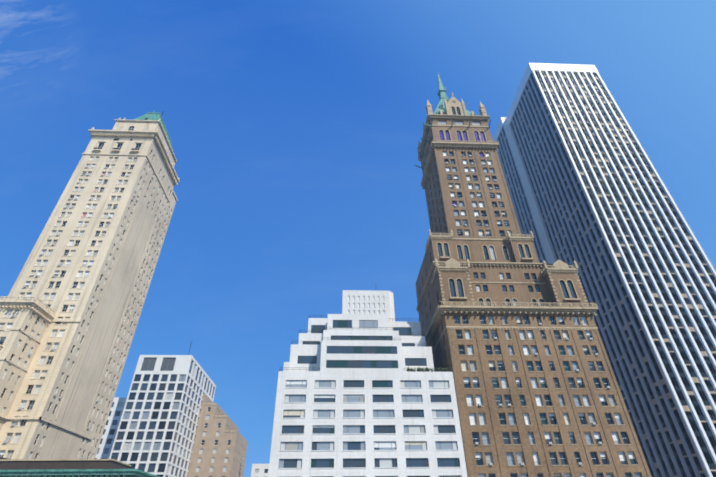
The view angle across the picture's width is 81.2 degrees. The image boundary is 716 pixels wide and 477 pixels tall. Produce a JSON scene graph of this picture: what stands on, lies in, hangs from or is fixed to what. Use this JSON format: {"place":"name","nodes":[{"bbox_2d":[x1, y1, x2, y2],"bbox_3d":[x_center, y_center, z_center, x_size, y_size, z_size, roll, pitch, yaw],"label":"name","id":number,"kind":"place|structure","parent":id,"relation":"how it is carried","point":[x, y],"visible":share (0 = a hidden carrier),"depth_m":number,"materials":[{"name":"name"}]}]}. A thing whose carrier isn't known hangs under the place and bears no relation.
{"place":"outdoors","nodes":[
{"label":"outdoors","id":0,"kind":"place"},
{"bbox_2d":[95,397,126,458],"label":"white annex building","id":1,"kind":"structure","parent":0,"point":[110,430],"depth_m":189.66,"materials":[{"name":"stone"}]},
{"bbox_2d":[109,355,215,476],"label":"building","id":2,"kind":"structure","parent":0,"point":[156,431],"depth_m":187.98,"materials":[{"name":"concrete"}]},
{"bbox_2d":[187,394,247,476],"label":"building","id":3,"kind":"structure","parent":0,"point":[219,448],"depth_m":207.08,"materials":[{"name":"brick"}]},
{"bbox_2d":[0,0,715,476],"label":"sky","id":4,"kind":"structure","parent":0,"point":[294,128],"materials":[{"name":"blue"}]},
{"bbox_2d":[268,290,466,476],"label":"white apartment building","id":5,"kind":"structure","parent":0,"point":[365,388],"depth_m":107.92,"materials":[{"name":"paint"}]},
{"label":"ground","id":6,"kind":"structure","parent":0,"visible":0},
{"bbox_2d":[0,110,179,458],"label":"skyscraper","id":7,"kind":"structure","parent":6,"relation":"on","point":[72,304],"depth_m":137.62,"materials":[{"name":"stone"}]},
{"bbox_2d":[251,464,268,476],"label":"white building","id":8,"kind":"structure","parent":6,"relation":"on","point":[259,470],"depth_m":228.08,"materials":[{"name":"stone"}]},
{"bbox_2d":[415,74,651,476],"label":"skyscraper","id":9,"kind":"structure","parent":6,"relation":"on","point":[509,329],"depth_m":122.04,"materials":[{"name":"brown brick"}]},
{"bbox_2d":[492,63,715,476],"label":"skyscraper","id":10,"kind":"structure","parent":6,"relation":"on","point":[591,196],"depth_m":166.02,"materials":[{"name":"stone"}]},
{"bbox_3d":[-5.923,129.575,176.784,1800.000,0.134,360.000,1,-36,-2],"label":"fifth avenue road","id":11,"kind":"structure","parent":0,"visible":0},
{"bbox_2d":[0,457,158,476],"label":"roof","id":12,"kind":"structure","parent":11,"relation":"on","point":[62,468],"depth_m":85.82,"materials":[{"name":"green metal"}]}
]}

